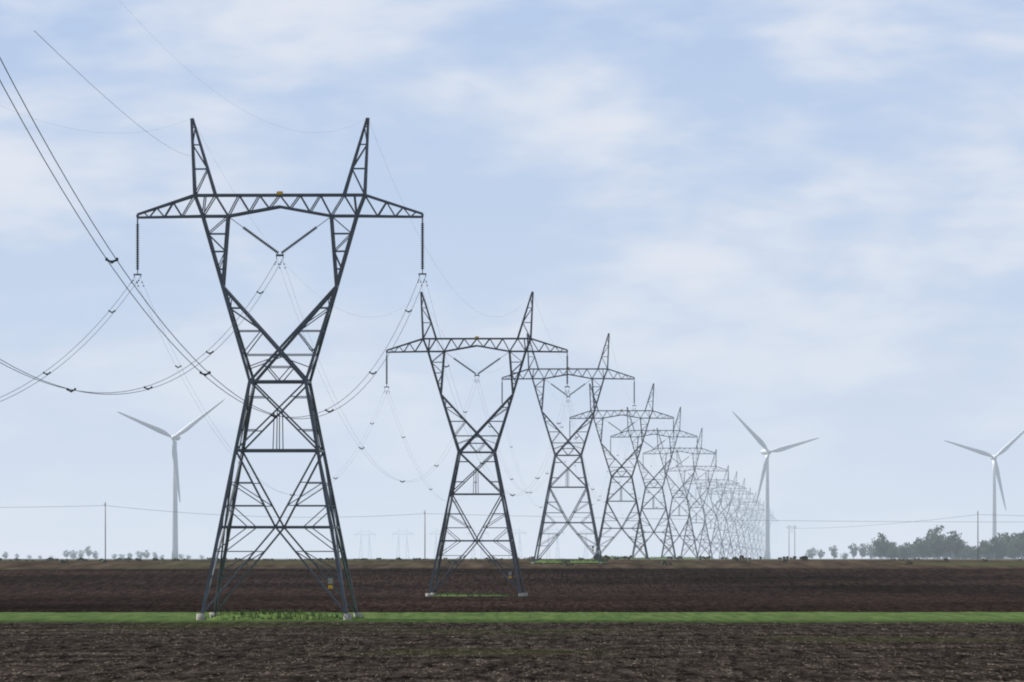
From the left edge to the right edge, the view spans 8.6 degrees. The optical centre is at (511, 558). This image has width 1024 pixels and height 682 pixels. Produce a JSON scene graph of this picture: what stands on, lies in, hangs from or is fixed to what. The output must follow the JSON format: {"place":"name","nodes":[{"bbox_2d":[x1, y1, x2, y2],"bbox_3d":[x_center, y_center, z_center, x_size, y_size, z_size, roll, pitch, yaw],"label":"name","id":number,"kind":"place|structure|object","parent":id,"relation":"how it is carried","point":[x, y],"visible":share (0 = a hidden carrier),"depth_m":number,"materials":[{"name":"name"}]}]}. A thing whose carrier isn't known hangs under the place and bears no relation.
{"place":"outdoors","nodes":[
{"label":"outdoors","id":0,"kind":"place"},
{"bbox_2d":[0,559,1023,573],"bbox_3d":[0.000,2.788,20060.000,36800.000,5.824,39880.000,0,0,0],"label":"fields","id":1,"kind":"structure","parent":0,"point":[188,566],"depth_m":1303.19,"materials":[{"name":"brown soil"}]},
{"bbox_2d":[62,550,69,558],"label":"tree","id":2,"kind":"object","parent":1,"relation":"on","point":[66,555],"visible":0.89,"depth_m":5220.94,"materials":[{"name":"green plant"}]},
{"bbox_2d":[67,550,76,558],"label":"tree","id":3,"kind":"object","parent":1,"relation":"on","point":[73,556],"visible":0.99,"depth_m":5097.99,"materials":[{"name":"green plant"}]},
{"bbox_2d":[78,550,85,556],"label":"tree","id":4,"kind":"object","parent":1,"relation":"on","point":[80,552],"visible":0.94,"depth_m":5096.19,"materials":[{"name":"green plant"}]},
{"bbox_2d":[84,546,90,558],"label":"tree","id":5,"kind":"object","parent":1,"relation":"on","point":[88,551],"visible":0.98,"depth_m":5146.98,"materials":[{"name":"green plant"}]},
{"bbox_2d":[91,551,98,558],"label":"tree","id":6,"kind":"object","parent":1,"relation":"on","point":[95,554],"visible":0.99,"depth_m":4961.44,"materials":[{"name":"green plant"}]},
{"bbox_2d":[104,501,105,559],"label":"wood pole","id":7,"kind":"object","parent":1,"relation":"on","point":[105,530],"visible":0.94,"depth_m":2299.85,"materials":[{"name":"grey wood"}]},
{"bbox_2d":[135,550,143,558],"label":"tree","id":8,"kind":"object","parent":1,"relation":"on","point":[139,555],"visible":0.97,"depth_m":4994.41,"materials":[{"name":"green plant"}]},
{"bbox_2d":[143,550,149,558],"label":"tree","id":9,"kind":"object","parent":1,"relation":"on","point":[145,554],"visible":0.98,"depth_m":5091.15,"materials":[{"name":"green plant"}]},
{"bbox_2d":[116,399,224,558],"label":"wind turbine","id":10,"kind":"object","parent":1,"relation":"on","point":[175,438],"visible":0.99,"depth_m":4268.22,"materials":[{"name":"white metal"}]},
{"bbox_2d":[134,117,425,619],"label":"pylon","id":11,"kind":"object","parent":1,"relation":"on","point":[330,504],"visible":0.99,"depth_m":619.28,"materials":[{"name":"metal"}]},
{"bbox_2d":[0,2,778,537],"bbox_3d":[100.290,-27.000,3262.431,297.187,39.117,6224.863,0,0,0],"label":"conductors","id":12,"kind":"object","parent":11,"relation":"attached to","point":[242,320],"visible":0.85,"depth_m":514.90,"materials":[{"name":"grey metal"}]},
{"bbox_2d":[43,258,694,507],"bbox_3d":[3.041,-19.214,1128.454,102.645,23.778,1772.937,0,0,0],"label":"bundle spacers","id":13,"kind":"object","parent":12,"relation":"attached to","point":[115,260],"visible":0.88,"depth_m":596.16,"materials":[{"name":"grey metal"}]},
{"bbox_2d":[194,608,365,619],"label":"weed patch","id":14,"kind":"object","parent":1,"relation":"on","point":[270,615],"visible":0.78,"depth_m":618.40,"materials":[{"name":"green plant"}]},
{"bbox_2d":[431,592,516,596],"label":"weed patch","id":15,"kind":"object","parent":1,"relation":"on","point":[460,594],"visible":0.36,"depth_m":978.81,"materials":[{"name":"green plant"}]},
{"bbox_2d":[384,292,569,595],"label":"pylon","id":16,"kind":"object","parent":1,"relation":"on","point":[444,531],"visible":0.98,"depth_m":978.81,"materials":[{"name":"metal"}]},
{"bbox_2d":[354,527,599,558],"bbox_3d":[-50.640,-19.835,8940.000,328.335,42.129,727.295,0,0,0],"label":"transmission towers","id":17,"kind":"structure","parent":1,"relation":"on","point":[436,533],"depth_m":8940.56,"materials":[{"name":"metal"}]},
{"bbox_2d":[0,554,1021,566],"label":"crest scrub","id":18,"kind":"object","parent":1,"relation":"on","point":[605,558],"visible":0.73,"depth_m":1479.01,"materials":[{"name":"green plant"}]},
{"bbox_2d":[0,621,1023,681],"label":"field stubble","id":19,"kind":"object","parent":1,"relation":"on","point":[954,651],"visible":1,"depth_m":403.53,"materials":[{"name":"brown soil"}]},
{"bbox_2d":[0,572,1023,611],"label":"ploughed soil","id":20,"kind":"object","parent":1,"relation":"on","point":[641,591],"visible":0.96,"depth_m":1064.96,"materials":[{"name":"brown soil"}]},
{"bbox_2d":[0,611,1023,622],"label":"grass strip","id":21,"kind":"object","parent":1,"relation":"on","point":[615,616],"visible":0.86,"depth_m":646.93,"materials":[{"name":"green plant"}]},
{"bbox_2d":[500,333,635,563],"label":"pylon","id":22,"kind":"object","parent":1,"relation":"on","point":[544,515],"visible":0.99,"depth_m":1338.28,"materials":[{"name":"metal"}]},
{"bbox_2d":[529,558,606,562],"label":"weed patch","id":23,"kind":"object","parent":1,"relation":"on","point":[571,560],"visible":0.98,"depth_m":1334.57,"materials":[{"name":"green plant"}]},
{"bbox_2d":[591,556,648,558],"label":"weed patch","id":24,"kind":"object","parent":1,"relation":"on","point":[611,557],"visible":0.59,"depth_m":1702.35,"materials":[{"name":"green plant"}]},
{"bbox_2d":[569,383,674,559],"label":"pylon","id":25,"kind":"object","parent":1,"relation":"on","point":[607,500],"visible":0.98,"depth_m":1705.93,"materials":[{"name":"metal"}]},
{"bbox_2d":[609,407,697,559],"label":"pylon","id":26,"kind":"object","parent":1,"relation":"on","point":[642,508],"visible":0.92,"depth_m":2043.48,"materials":[{"name":"metal"}]},
{"bbox_2d":[642,556,676,558],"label":"weed patch","id":27,"kind":"object","parent":1,"relation":"on","point":[665,557],"visible":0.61,"depth_m":2038.90,"materials":[{"name":"green plant"}]},
{"bbox_2d":[643,428,716,559],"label":"pylon","id":28,"kind":"object","parent":1,"relation":"on","point":[678,506],"visible":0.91,"depth_m":2427.07,"materials":[{"name":"metal"}]},
{"bbox_2d":[664,556,698,558],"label":"weed patch","id":29,"kind":"object","parent":1,"relation":"on","point":[689,557],"visible":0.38,"depth_m":2423.47,"materials":[{"name":"green plant"}]},
{"bbox_2d":[664,449,728,558],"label":"pylon","id":30,"kind":"object","parent":1,"relation":"on","point":[696,514],"visible":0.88,"depth_m":2770.72,"materials":[{"name":"metal"}]},
{"bbox_2d":[688,465,737,557],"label":"pylon","id":31,"kind":"object","parent":1,"relation":"on","point":[715,505],"visible":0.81,"depth_m":3152.42,"materials":[{"name":"metal"}]},
{"bbox_2d":[698,471,746,557],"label":"pylon","id":32,"kind":"object","parent":1,"relation":"on","point":[722,513],"visible":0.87,"depth_m":3487.03,"materials":[{"name":"metal"}]},
{"bbox_2d":[707,478,753,558],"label":"pylon","id":33,"kind":"object","parent":1,"relation":"on","point":[731,517],"visible":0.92,"depth_m":3860.63,"materials":[{"name":"metal"}]},
{"bbox_2d":[716,488,758,557],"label":"pylon","id":34,"kind":"object","parent":1,"relation":"on","point":[738,523],"visible":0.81,"depth_m":4203.14,"materials":[{"name":"metal"}]},
{"bbox_2d":[725,493,763,558],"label":"pylon","id":35,"kind":"object","parent":1,"relation":"on","point":[745,521],"visible":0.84,"depth_m":4582.03,"materials":[{"name":"metal"}]},
{"bbox_2d":[732,499,764,556],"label":"pylon","id":36,"kind":"object","parent":1,"relation":"on","point":[755,554],"visible":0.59,"depth_m":4933.85,"materials":[{"name":"metal"}]},
{"bbox_2d":[738,502,770,556],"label":"pylon","id":37,"kind":"object","parent":1,"relation":"on","point":[754,528],"visible":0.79,"depth_m":5286.11,"materials":[{"name":"metal"}]},
{"bbox_2d":[743,505,773,556],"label":"pylon","id":38,"kind":"object","parent":1,"relation":"on","point":[758,549],"visible":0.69,"depth_m":5657.48,"materials":[{"name":"metal"}]},
{"bbox_2d":[746,508,774,558],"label":"pylon","id":39,"kind":"object","parent":1,"relation":"on","point":[757,527],"visible":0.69,"depth_m":6013.90,"materials":[{"name":"metal"}]},
{"bbox_2d":[750,512,778,558],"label":"pylon","id":40,"kind":"object","parent":1,"relation":"on","point":[761,530],"visible":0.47,"depth_m":6373.44,"materials":[{"name":"metal"}]},
{"bbox_2d":[732,411,819,558],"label":"wind turbine","id":41,"kind":"object","parent":1,"relation":"on","point":[767,453],"visible":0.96,"depth_m":4878.42,"materials":[{"name":"white metal"}]},
{"bbox_2d":[804,548,818,558],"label":"tree","id":42,"kind":"object","parent":1,"relation":"on","point":[811,554],"visible":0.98,"depth_m":4513.91,"materials":[{"name":"green plant"}]},
{"bbox_2d":[817,549,824,557],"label":"tree","id":43,"kind":"object","parent":1,"relation":"on","point":[820,555],"visible":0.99,"depth_m":4679.24,"materials":[{"name":"green plant"}]},
{"bbox_2d":[829,545,837,558],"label":"tree","id":44,"kind":"object","parent":1,"relation":"on","point":[834,554],"visible":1,"depth_m":4383.42,"materials":[{"name":"green plant"}]},
{"bbox_2d":[840,552,848,558],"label":"tree","id":45,"kind":"object","parent":1,"relation":"on","point":[845,555],"visible":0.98,"depth_m":4574.34,"materials":[{"name":"green plant"}]},
{"bbox_2d":[848,543,859,558],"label":"tree","id":46,"kind":"object","parent":1,"relation":"on","point":[853,551],"visible":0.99,"depth_m":4559.92,"materials":[{"name":"green plant"}]},
{"bbox_2d":[858,543,869,556],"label":"tree","id":47,"kind":"object","parent":1,"relation":"on","point":[862,550],"visible":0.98,"depth_m":4368.58,"materials":[{"name":"green plant"}]},
{"bbox_2d":[866,547,875,558],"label":"tree","id":48,"kind":"object","parent":1,"relation":"on","point":[871,557],"visible":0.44,"depth_m":4525.44,"materials":[{"name":"green plant"}]},
{"bbox_2d":[867,540,876,558],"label":"tree","id":49,"kind":"object","parent":1,"relation":"on","point":[872,548],"visible":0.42,"depth_m":4414.11,"materials":[{"name":"green plant"}]},
{"bbox_2d":[869,547,888,558],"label":"tree","id":50,"kind":"object","parent":1,"relation":"on","point":[875,554],"visible":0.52,"depth_m":3641.31,"materials":[{"name":"green plant"}]},
{"bbox_2d":[872,532,890,558],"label":"tree","id":51,"kind":"object","parent":1,"relation":"on","point":[880,535],"visible":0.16,"depth_m":3781.64,"materials":[{"name":"green plant"}]},
{"bbox_2d":[874,537,889,558],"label":"tree","id":52,"kind":"object","parent":1,"relation":"on","point":[882,545],"visible":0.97,"depth_m":3589.22,"materials":[{"name":"green plant"}]},
{"bbox_2d":[885,543,895,558],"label":"tree","id":53,"kind":"object","parent":1,"relation":"on","point":[888,550],"visible":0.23,"depth_m":3639.26,"materials":[{"name":"green plant"}]},
{"bbox_2d":[898,546,908,558],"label":"tree","id":54,"kind":"object","parent":1,"relation":"on","point":[903,555],"visible":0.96,"depth_m":3512.21,"materials":[{"name":"green plant"}]},
{"bbox_2d":[904,544,918,558],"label":"tree","id":55,"kind":"object","parent":1,"relation":"on","point":[910,553],"visible":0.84,"depth_m":3613.50,"materials":[{"name":"green plant"}]},
{"bbox_2d":[910,537,928,557],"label":"tree","id":56,"kind":"object","parent":1,"relation":"on","point":[917,541],"visible":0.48,"depth_m":3618.80,"materials":[{"name":"green plant"}]},
{"bbox_2d":[915,539,930,558],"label":"tree","id":57,"kind":"object","parent":1,"relation":"on","point":[924,552],"visible":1,"depth_m":3526.71,"materials":[{"name":"green plant"}]},
{"bbox_2d":[926,525,944,558],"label":"tree","id":58,"kind":"object","parent":1,"relation":"on","point":[934,533],"visible":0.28,"depth_m":3837.53,"materials":[{"name":"green plant"}]},
{"bbox_2d":[930,541,941,558],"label":"tree","id":59,"kind":"object","parent":1,"relation":"on","point":[936,551],"visible":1,"depth_m":3501.92,"materials":[{"name":"green plant"}]},
{"bbox_2d":[929,537,947,558],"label":"tree","id":60,"kind":"object","parent":1,"relation":"on","point":[938,540],"visible":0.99,"depth_m":3512.79,"materials":[{"name":"green plant"}]},
{"bbox_2d":[943,531,962,558],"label":"tree","id":61,"kind":"object","parent":1,"relation":"on","point":[952,546],"visible":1,"depth_m":3516.51,"materials":[{"name":"green plant"}]},
{"bbox_2d":[945,537,963,558],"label":"tree","id":62,"kind":"object","parent":1,"relation":"on","point":[954,555],"visible":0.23,"depth_m":3611.93,"materials":[{"name":"green plant"}]},
{"bbox_2d":[958,546,973,558],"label":"tree","id":63,"kind":"object","parent":1,"relation":"on","point":[965,555],"visible":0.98,"depth_m":3606.97,"materials":[{"name":"green plant"}]},
{"bbox_2d":[969,546,976,558],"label":"tree","id":64,"kind":"object","parent":1,"relation":"on","point":[974,554],"visible":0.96,"depth_m":3610.46,"materials":[{"name":"green plant"}]},
{"bbox_2d":[977,512,977,559],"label":"wood pole","id":65,"kind":"object","parent":1,"relation":"on","point":[977,540],"visible":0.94,"depth_m":2399.94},
{"bbox_2d":[0,505,1018,528],"bbox_3d":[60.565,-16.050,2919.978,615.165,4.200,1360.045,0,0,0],"label":"power line","id":66,"kind":"object","parent":65,"relation":"attached to","point":[586,517],"visible":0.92,"depth_m":2520.72,"materials":[{"name":"grey metal"}]},
{"bbox_2d":[978,542,985,555],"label":"tree","id":67,"kind":"object","parent":1,"relation":"on","point":[979,551],"visible":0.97,"depth_m":3530.21,"materials":[{"name":"green plant"}]},
{"bbox_2d":[944,430,1023,537],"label":"wind turbine","id":68,"kind":"object","parent":1,"relation":"on","point":[995,471],"visible":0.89,"depth_m":5127.46,"materials":[{"name":"white metal"}]},
{"bbox_2d":[981,542,989,555],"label":"tree","id":69,"kind":"object","parent":1,"relation":"on","point":[985,552],"visible":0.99,"depth_m":3524.32,"materials":[{"name":"green plant"}]},
{"bbox_2d":[985,536,1001,558],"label":"tree","id":70,"kind":"object","parent":1,"relation":"on","point":[995,546],"visible":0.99,"depth_m":3518.45,"materials":[{"name":"green plant"}]},
{"bbox_2d":[994,532,1004,558],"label":"tree","id":71,"kind":"object","parent":1,"relation":"on","point":[999,535],"visible":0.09,"depth_m":3862.49,"materials":[{"name":"green plant"}]},
{"bbox_2d":[993,547,1006,558],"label":"tree","id":72,"kind":"object","parent":1,"relation":"on","point":[1001,555],"visible":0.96,"depth_m":3517.39,"materials":[{"name":"green plant"}]},
{"bbox_2d":[995,532,1008,558],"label":"tree","id":73,"kind":"object","parent":1,"relation":"on","point":[1000,539],"visible":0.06,"depth_m":3803.48,"materials":[{"name":"green plant"}]},
{"bbox_2d":[999,536,1013,558],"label":"tree","id":74,"kind":"object","parent":1,"relation":"on","point":[1008,539],"visible":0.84,"depth_m":3555.27,"materials":[{"name":"green plant"}]},
{"bbox_2d":[1003,532,1017,558],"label":"tree","id":75,"kind":"object","parent":1,"relation":"on","point":[1012,539],"visible":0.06,"depth_m":3739.03,"materials":[{"name":"green plant"}]},
{"bbox_2d":[1008,539,1023,558],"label":"tree","id":76,"kind":"object","parent":1,"relation":"on","point":[1018,554],"visible":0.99,"depth_m":3545.45,"materials":[{"name":"green plant"}]},
{"bbox_2d":[1011,533,1023,558],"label":"tree","id":77,"kind":"object","parent":1,"relation":"on","point":[1019,544],"visible":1,"depth_m":3539.86,"materials":[{"name":"green plant"}]},
{"bbox_2d":[0,0,1023,558],"label":"sky","id":78,"kind":"structure","parent":0,"point":[802,220],"materials":[{"name":"blue"}]}
]}

